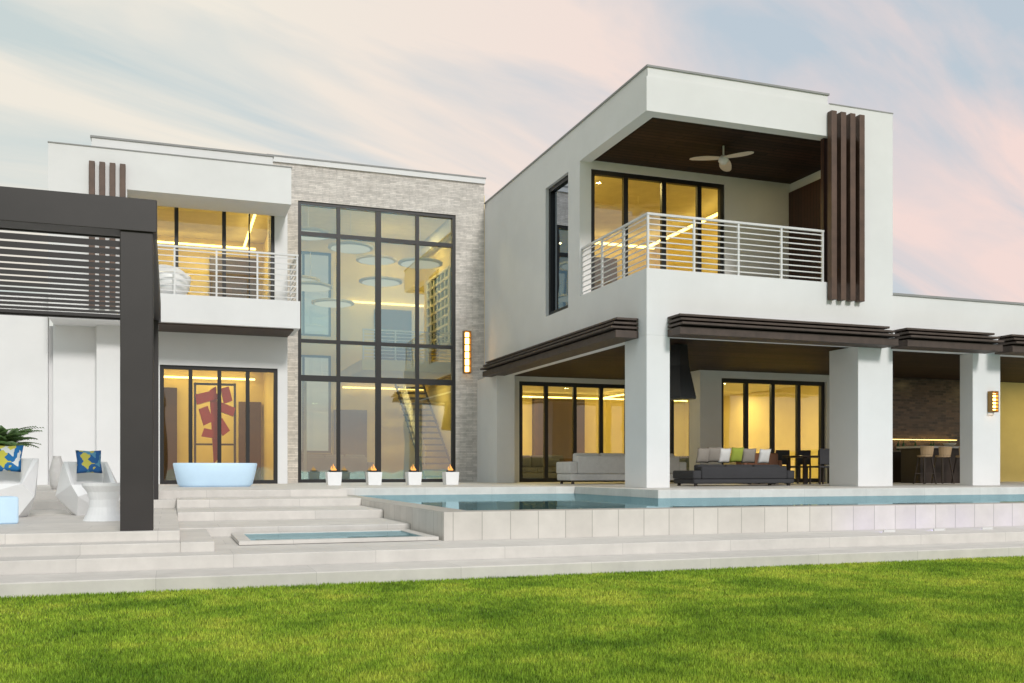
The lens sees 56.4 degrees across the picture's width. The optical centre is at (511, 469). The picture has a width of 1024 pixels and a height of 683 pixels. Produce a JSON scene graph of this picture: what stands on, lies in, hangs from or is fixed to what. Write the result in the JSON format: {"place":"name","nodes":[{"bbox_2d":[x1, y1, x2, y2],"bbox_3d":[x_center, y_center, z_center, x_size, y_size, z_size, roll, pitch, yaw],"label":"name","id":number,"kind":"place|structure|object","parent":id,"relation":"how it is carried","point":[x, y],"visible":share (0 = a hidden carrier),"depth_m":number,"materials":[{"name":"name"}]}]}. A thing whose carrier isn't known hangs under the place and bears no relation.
{"place":"outdoors","nodes":[
{"label":"outdoors","id":0,"kind":"place"},
{"bbox_2d":[0,499,179,543],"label":"lounge terrace","id":1,"kind":"structure","parent":0,"point":[50,521],"depth_m":10.93,"materials":[{"name":"stone"}]},
{"bbox_2d":[0,496,18,523],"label":"ottoman","id":2,"kind":"object","parent":1,"relation":"on","point":[9,509],"visible":1,"depth_m":11.82,"materials":[{"name":"blue"}]},
{"bbox_2d":[0,458,38,516],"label":"armchair","id":3,"kind":"object","parent":1,"relation":"on","point":[22,485],"visible":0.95,"depth_m":13.51,"materials":[{"name":"white plastic"}]},
{"bbox_2d":[0,445,23,471],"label":"throw pillow","id":4,"kind":"object","parent":3,"relation":"on","point":[10,458],"visible":1,"depth_m":13.59,"materials":[{"name":"blue fabric"}]},
{"bbox_2d":[0,186,160,530],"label":"pergola","id":5,"kind":"object","parent":1,"relation":"on","point":[130,224],"visible":1,"depth_m":10.54,"materials":[{"name":"brown metal"}]},
{"bbox_2d":[55,462,119,515],"bbox_3d":[-6.332,0.271,14.303,0.762,0.798,0.751,0,0,42],"label":"armchair","id":6,"kind":"object","parent":1,"relation":"on","point":[71,495],"visible":0.49,"depth_m":14.16,"materials":[{"name":"white plastic"}]},
{"bbox_2d":[75,450,101,472],"bbox_3d":[-6.359,-0.124,14.341,0.360,0.360,0.101,0,-15,-35],"label":"throw pillow","id":7,"kind":"object","parent":6,"relation":"on","point":[88,461],"visible":1,"depth_m":14.30,"materials":[{"name":"blue fabric"}]},
{"bbox_2d":[81,483,119,520],"bbox_3d":[-5.417,0.420,12.665,0.550,0.500,0.506,0,0,-20],"label":"side table","id":8,"kind":"object","parent":1,"relation":"on","point":[103,501],"visible":0.87,"depth_m":12.50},
{"bbox_2d":[395,359,450,478],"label":"staircase","id":9,"kind":"structure","parent":0,"point":[405,415],"depth_m":33.63,"materials":[{"name":"brown wood"}]},
{"bbox_2d":[0,555,1023,682],"bbox_3d":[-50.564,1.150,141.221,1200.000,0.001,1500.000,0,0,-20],"label":"lawn","id":10,"kind":"structure","parent":0,"point":[444,633],"depth_m":6.84,"materials":[{"name":"green plant"}]},
{"bbox_2d":[0,529,214,556],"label":"steps","id":11,"kind":"structure","parent":10,"relation":"on","point":[195,540],"depth_m":10.04,"materials":[{"name":"stone"}]},
{"bbox_2d":[176,496,441,546],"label":"steps","id":12,"kind":"structure","parent":10,"relation":"on","point":[220,519],"depth_m":14.58,"materials":[{"name":"stone"}]},
{"bbox_2d":[231,529,438,544],"bbox_3d":[-2.310,0.853,12.237,2.400,0.045,1.600,0,0,-20],"label":"basin","id":13,"kind":"object","parent":12,"relation":"on","point":[240,538],"visible":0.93,"depth_m":11.65,"materials":[{"name":"stone"}]},
{"bbox_2d":[244,531,417,539],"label":"water","id":14,"kind":"structure","parent":13,"relation":"in","point":[284,536],"depth_m":12.27,"materials":[{"name":"teal liquid"}]},
{"bbox_2d":[0,541,1023,597],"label":"steps","id":15,"kind":"structure","parent":10,"relation":"on","point":[96,582],"depth_m":10.14,"materials":[{"name":"stone"}]},
{"bbox_2d":[0,526,1023,574],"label":"steps","id":16,"kind":"structure","parent":10,"relation":"on","point":[273,555],"depth_m":11.12,"materials":[{"name":"stone"}]},
{"bbox_2d":[347,495,1023,540],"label":"swimming pool","id":17,"kind":"structure","parent":16,"relation":"on","point":[446,524],"depth_m":13.21,"materials":[{"name":"tile"}]},
{"bbox_2d":[0,0,1023,450],"label":"sky","id":18,"kind":"structure","parent":0,"point":[479,88],"materials":[{"name":"blue"}]},
{"bbox_2d":[34,481,1023,499],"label":"terrace","id":19,"kind":"structure","parent":0,"point":[175,491],"depth_m":20.18,"materials":[{"name":"stone"}]},
{"bbox_2d":[0,425,44,447],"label":"potted palm","id":20,"kind":"object","parent":19,"relation":"on","point":[11,437],"visible":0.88,"depth_m":18.11,"materials":[{"name":"plant"}]},
{"bbox_2d":[49,456,62,488],"bbox_3d":[-8.739,0.050,18.327,0.280,0.640,0.280,0,0,-20],"label":"floor vase","id":21,"kind":"object","parent":19,"relation":"on","point":[55,468],"visible":0.83,"depth_m":18.22,"materials":[{"name":"white ceramic"}]},
{"bbox_2d":[173,463,256,486],"bbox_3d":[-6.657,0.107,21.409,1.800,0.525,1.240,0,0,-20],"label":"soaking tub","id":22,"kind":"object","parent":19,"relation":"on","point":[214,474],"visible":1,"depth_m":20.88,"materials":[{"name":"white ceramic"}]},
{"bbox_2d":[325,465,341,484],"bbox_3d":[-4.318,0.107,23.096,0.350,0.525,0.350,0,0,-20],"label":"fire bowl","id":23,"kind":"object","parent":19,"relation":"on","point":[333,476],"visible":0.98,"depth_m":22.95,"materials":[{"name":"white concrete"}]},
{"bbox_2d":[365,464,381,484],"bbox_3d":[-3.396,0.107,23.427,0.350,0.525,0.350,0,0,-20],"label":"fire bowl","id":24,"kind":"object","parent":19,"relation":"on","point":[373,476],"visible":0.98,"depth_m":23.29,"materials":[{"name":"white concrete"}]},
{"bbox_2d":[405,465,421,484],"bbox_3d":[-2.454,0.107,23.764,0.350,0.525,0.350,0,0,-20],"label":"fire bowl","id":25,"kind":"object","parent":19,"relation":"on","point":[413,476],"visible":1,"depth_m":23.63,"materials":[{"name":"white concrete"}]},
{"bbox_2d":[442,465,458,484],"bbox_3d":[-1.550,0.107,24.087,0.350,0.525,0.350,0,0,-20],"label":"fire bowl","id":26,"kind":"object","parent":19,"relation":"on","point":[450,476],"visible":1,"depth_m":23.95,"materials":[{"name":"white concrete"}]},
{"bbox_2d":[0,64,1023,487],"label":"modern house","id":27,"kind":"structure","parent":19,"relation":"on","point":[602,258],"depth_m":24.48,"materials":[{"name":"white paint"}]},
{"bbox_2d":[159,264,190,294],"bbox_3d":[-8.663,-4.821,24.196,1.008,0.942,1.008,0,0,-35],"label":"balcony chair","id":28,"kind":"object","parent":27,"relation":"on","point":[171,281],"visible":0.54,"depth_m":23.87,"materials":[{"name":"white fabric"}]},
{"bbox_2d":[194,382,235,462],"bbox_3d":[-8.123,-1.010,26.099,1.100,2.760,0.420,0,0,-20],"label":"sculpture","id":29,"kind":"object","parent":27,"relation":"on","point":[206,415],"visible":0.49,"depth_m":26.00,"materials":[{"name":"red paint"}]},
{"bbox_2d":[160,365,276,483],"bbox_3d":[-7.806,-1.190,25.480,3.000,3.120,0.120,0,0,-20],"label":"sliding door","id":30,"kind":"structure","parent":27,"relation":"in","point":[190,369],"depth_m":25.42,"materials":[{"name":"black metal"}]},
{"bbox_2d":[174,207,273,299],"bbox_3d":[-8.206,-5.835,25.337,3.690,2.890,0.120,0,0,-20],"label":"window","id":31,"kind":"structure","parent":27,"relation":"in","point":[175,208],"depth_m":25.48,"materials":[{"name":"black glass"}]},
{"bbox_2d":[301,275,319,281],"bbox_3d":[-7.372,-7.128,33.049,1.440,1.204,1.440,0,0,-20],"label":"pendant disc","id":32,"kind":"object","parent":27,"relation":"hanging from","point":[305,278],"visible":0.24,"depth_m":32.68,"materials":[{"name":"grey paint"}]},
{"bbox_2d":[301,355,330,452],"bbox_3d":[-7.670,-2.430,35.067,2.000,3.600,0.120,0,0,-20],"label":"window","id":33,"kind":"structure","parent":27,"relation":"in","point":[303,356],"depth_m":35.33,"materials":[{"name":"glass"}]},
{"bbox_2d":[301,251,330,336],"bbox_3d":[-7.670,-6.480,35.067,2.000,3.100,0.120,0,0,-20],"label":"window","id":34,"kind":"structure","parent":27,"relation":"in","point":[303,253],"depth_m":35.18,"materials":[{"name":"glass"}]},
{"bbox_2d":[301,207,331,240],"bbox_3d":[-6.279,-7.828,29.404,1.440,1.204,1.440,0,0,-20],"label":"pendant disc","id":35,"kind":"object","parent":27,"relation":"hanging from","point":[312,229],"visible":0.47,"depth_m":29.10,"materials":[{"name":"grey paint"}]},
{"bbox_2d":[301,251,332,291],"bbox_3d":[-6.570,-6.528,31.106,1.440,1.204,1.440,0,0,-20],"label":"pendant disc","id":36,"kind":"object","parent":27,"relation":"hanging from","point":[310,286],"visible":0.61,"depth_m":30.98,"materials":[{"name":"grey paint"}]},
{"bbox_2d":[311,298,353,307],"bbox_3d":[-6.094,-6.228,32.445,1.440,1.204,1.440,0,0,-20],"label":"pendant disc","id":37,"kind":"object","parent":27,"relation":"hanging from","point":[326,302],"visible":0.94,"depth_m":32.20,"materials":[{"name":"grey paint"}]},
{"bbox_2d":[301,454,373,478],"bbox_3d":[-5.704,-0.060,30.465,2.440,0.860,0.960,0,0,-20],"label":"sofa","id":38,"kind":"object","parent":27,"relation":"on","point":[351,466],"visible":0.63,"depth_m":30.09,"materials":[{"name":"beige fabric"}]},
{"bbox_2d":[328,211,373,253],"bbox_3d":[-5.130,-7.628,30.347,1.440,1.204,1.440,0,0,-20],"label":"pendant disc","id":39,"kind":"object","parent":27,"relation":"hanging from","point":[352,247],"visible":0.94,"depth_m":30.12,"materials":[{"name":"grey paint"}]},
{"bbox_2d":[356,254,396,264],"bbox_3d":[-4.830,-8.028,33.959,1.440,1.204,1.440,0,0,-20],"label":"pendant disc","id":40,"kind":"object","parent":27,"relation":"hanging from","point":[368,259],"visible":0.84,"depth_m":33.70,"materials":[{"name":"grey paint"}]},
{"bbox_2d":[298,201,454,482],"bbox_3d":[-4.015,-3.735,28.643,4.770,8.210,0.160,0,0,-20],"label":"tall window","id":41,"kind":"structure","parent":27,"relation":"in","point":[377,239],"depth_m":28.59,"materials":[{"name":"black metal"}]},
{"bbox_2d":[359,276,402,286],"bbox_3d":[-4.371,-6.828,31.787,1.440,1.204,1.440,0,0,-20],"label":"pendant disc","id":42,"kind":"object","parent":27,"relation":"hanging from","point":[386,281],"visible":0.87,"depth_m":31.51,"materials":[{"name":"grey paint"}]},
{"bbox_2d":[398,227,442,268],"bbox_3d":[-2.958,-7.228,30.806,1.440,1.204,1.440,0,0,-20],"label":"pendant disc","id":43,"kind":"object","parent":27,"relation":"hanging from","point":[426,263],"visible":0.92,"depth_m":30.61,"materials":[{"name":"grey paint"}]},
{"bbox_2d":[425,266,450,353],"bbox_3d":[-2.680,-5.730,34.517,0.115,2.680,3.140,0,0,-20],"label":"wall art","id":44,"kind":"object","parent":27,"relation":"attached to","point":[438,303],"depth_m":34.34},
{"bbox_2d":[549,175,567,314],"bbox_3d":[1.278,-5.660,24.197,0.140,3.340,1.500,0,0,-20],"label":"window","id":45,"kind":"structure","parent":27,"relation":"in","point":[558,193],"depth_m":24.44,"materials":[{"name":"black glass"}]},
{"bbox_2d":[519,381,624,481],"bbox_3d":[1.927,-1.155,29.475,3.700,3.050,0.120,0,0,-20],"label":"sliding door","id":46,"kind":"structure","parent":27,"relation":"in","point":[545,385],"depth_m":29.19,"materials":[{"name":"black metal"}]},
{"bbox_2d":[591,169,723,290],"bbox_3d":[3.607,-5.680,23.597,3.700,3.100,0.120,0,0,-20],"label":"sliding door","id":47,"kind":"structure","parent":27,"relation":"in","point":[698,186],"depth_m":23.61,"materials":[{"name":"black metal"}]},
{"bbox_2d":[670,400,688,481],"bbox_3d":[4.820,-1.155,28.811,0.120,3.050,2.600,0,0,-20],"label":"sliding door","id":48,"kind":"structure","parent":27,"relation":"in","point":[679,409],"depth_m":28.31,"materials":[{"name":"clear glass"}]},
{"bbox_2d":[670,344,695,399],"bbox_3d":[3.750,-2.200,21.418,0.540,1.220,0.540,0,0,-40],"label":"suspended fireplace hood","id":49,"kind":"object","parent":27,"relation":"hanging from","point":[681,385],"visible":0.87,"depth_m":21.27,"materials":[{"name":"black metal"}]},
{"bbox_2d":[689,146,753,171],"bbox_3d":[4.729,-7.200,21.704,1.347,0.420,1.410,0,0,-20],"label":"ceiling fan","id":50,"kind":"object","parent":27,"relation":"hanging from","point":[724,162],"visible":1,"depth_m":21.72,"materials":[{"name":"grey paint"}]},
{"bbox_2d":[722,378,823,482],"bbox_3d":[7.622,-1.130,27.956,3.600,3.000,0.120,0,0,-20],"label":"sliding door","id":51,"kind":"structure","parent":27,"relation":"in","point":[745,382],"depth_m":27.97,"materials":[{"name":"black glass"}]},
{"bbox_2d":[523,455,562,477],"bbox_3d":[0.945,-0.060,31.773,2.240,0.860,0.960,0,0,-20],"label":"sofa","id":52,"kind":"object","parent":19,"relation":"on","point":[532,466],"visible":0.32,"depth_m":31.70,"materials":[{"name":"grey fabric"}]},
{"bbox_2d":[556,453,685,483],"bbox_3d":[2.958,-0.038,25.707,3.440,0.817,0.960,0,0,-20],"label":"sofa","id":53,"kind":"object","parent":19,"relation":"on","point":[594,466],"visible":0.56,"depth_m":25.02,"materials":[{"name":"white fabric"}]},
{"bbox_2d":[673,464,794,485],"bbox_3d":[5.227,0.121,22.483,2.740,0.499,0.960,0,0,-20],"label":"sofa","id":54,"kind":"object","parent":19,"relation":"on","point":[721,474],"visible":1,"depth_m":22.02,"materials":[{"name":"grey fabric"}]},
{"bbox_2d":[696,448,709,462],"bbox_3d":[4.404,-0.335,21.977,0.360,0.360,0.101,0,14,-25],"label":"throw pillow","id":55,"kind":"object","parent":54,"relation":"on","point":[702,455],"visible":1,"depth_m":21.93,"materials":[{"name":"beige fabric"}]},
{"bbox_2d":[707,447,721,461],"bbox_3d":[4.676,-0.355,22.075,0.360,0.360,0.101,0,14,-11],"label":"throw pillow","id":56,"kind":"object","parent":54,"relation":"on","point":[714,454],"visible":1,"depth_m":22.04,"materials":[{"name":"beige fabric"}]},
{"bbox_2d":[718,448,731,462],"bbox_3d":[4.944,-0.335,22.172,0.360,0.360,0.101,0,14,-31],"label":"throw pillow","id":57,"kind":"object","parent":54,"relation":"on","point":[725,455],"visible":1,"depth_m":22.12,"materials":[{"name":"white fabric"}]},
{"bbox_2d":[730,447,743,461],"bbox_3d":[5.251,-0.355,22.281,0.360,0.360,0.101,0,14,-25],"label":"throw pillow","id":58,"kind":"object","parent":54,"relation":"on","point":[736,454],"visible":1,"depth_m":22.23,"materials":[{"name":"fabric"}]},
{"bbox_2d":[741,448,755,462],"bbox_3d":[5.553,-0.335,22.389,0.360,0.360,0.101,0,14,-14],"label":"throw pillow","id":59,"kind":"object","parent":54,"relation":"on","point":[748,455],"visible":1,"depth_m":22.35,"materials":[{"name":"beige fabric"}]},
{"bbox_2d":[757,449,770,463],"bbox_3d":[5.959,-0.325,22.535,0.360,0.360,0.101,0,14,-28],"label":"throw pillow","id":60,"kind":"object","parent":54,"relation":"on","point":[764,455],"visible":1,"depth_m":22.48,"materials":[{"name":"white fabric"}]},
{"bbox_2d":[741,453,781,484],"bbox_3d":[6.425,-0.030,24.574,0.960,0.800,0.830,0,0,10],"label":"armchair","id":61,"kind":"object","parent":19,"relation":"on","point":[773,459],"visible":0.21,"depth_m":24.14,"materials":[{"name":"brown leather"}]},
{"bbox_2d":[776,450,798,483],"bbox_3d":[7.536,-0.090,26.119,0.460,0.920,0.460,0,0,-20],"label":"dining chair","id":62,"kind":"object","parent":19,"relation":"on","point":[780,453],"visible":0.48,"depth_m":26.27,"materials":[{"name":"grey fabric"}]},
{"bbox_2d":[782,455,818,483],"bbox_3d":[8.448,-0.005,25.649,2.200,0.750,0.900,0,0,-20],"label":"dining table","id":63,"kind":"object","parent":19,"relation":"on","point":[788,461],"visible":0.45,"depth_m":24.99,"materials":[{"name":"brown wood"}]},
{"bbox_2d":[797,450,818,483],"bbox_3d":[8.195,-0.090,26.355,0.460,0.920,0.460,0,0,-20],"label":"dining chair","id":64,"kind":"object","parent":19,"relation":"on","point":[802,452],"visible":0.46,"depth_m":26.49,"materials":[{"name":"grey fabric"}]},
{"bbox_2d":[809,449,828,483],"bbox_3d":[8.025,-0.090,24.754,0.460,0.920,0.460,0,0,-20],"label":"dining chair","id":65,"kind":"object","parent":19,"relation":"on","point":[823,456],"visible":0.71,"depth_m":24.52,"materials":[{"name":"grey fabric"}]},
{"bbox_2d":[818,450,828,482],"bbox_3d":[8.854,-0.090,26.591,0.460,0.920,0.460,0,0,-20],"label":"dining chair","id":66,"kind":"object","parent":19,"relation":"on","point":[827,469],"visible":0.21,"depth_m":26.34,"materials":[{"name":"grey fabric"}]},
{"bbox_2d":[893,450,900,481],"bbox_3d":[12.806,-0.105,29.201,3.700,0.950,0.650,0,0,-20],"label":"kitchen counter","id":67,"kind":"object","parent":19,"relation":"on","point":[896,466],"depth_m":28.43,"materials":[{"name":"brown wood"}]},
{"bbox_2d":[913,446,936,483],"bbox_3d":[10.989,-0.130,25.375,0.447,1.000,0.440,0,0,-20],"label":"bar stool","id":68,"kind":"object","parent":19,"relation":"on","point":[926,451],"visible":0.96,"depth_m":25.23,"materials":[{"name":"beige wood"}]},
{"bbox_2d":[931,447,954,483],"bbox_3d":[11.736,-0.130,25.960,0.447,1.000,0.440,0,0,-20],"label":"bar stool","id":69,"kind":"object","parent":19,"relation":"on","point":[944,452],"visible":0.97,"depth_m":25.83,"materials":[{"name":"beige wood"}]},
{"bbox_2d":[951,447,959,482],"bbox_3d":[12.395,-0.130,26.197,0.447,1.000,0.440,0,0,-20],"label":"bar stool","id":70,"kind":"object","parent":19,"relation":"on","point":[957,456],"visible":0.27,"depth_m":26.27,"materials":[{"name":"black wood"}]},
{"bbox_2d":[357,493,1023,509],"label":"water","id":71,"kind":"structure","parent":0,"point":[516,501],"depth_m":16.59,"materials":[{"name":"teal liquid"}]},
{"bbox_2d":[896,446,959,482],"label":"kitchen island","id":72,"kind":"structure","parent":0,"point":[909,454],"depth_m":26.92,"materials":[{"name":"brown wood"}]},
{"bbox_2d":[942,443,955,445],"bbox_3d":[12.584,-0.720,27.448,0.380,0.100,0.380,0,0,-20],"label":"fruit bowl","id":73,"kind":"object","parent":72,"relation":"on","point":[949,444],"visible":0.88,"depth_m":27.33,"materials":[{"name":"grey"}]}
]}

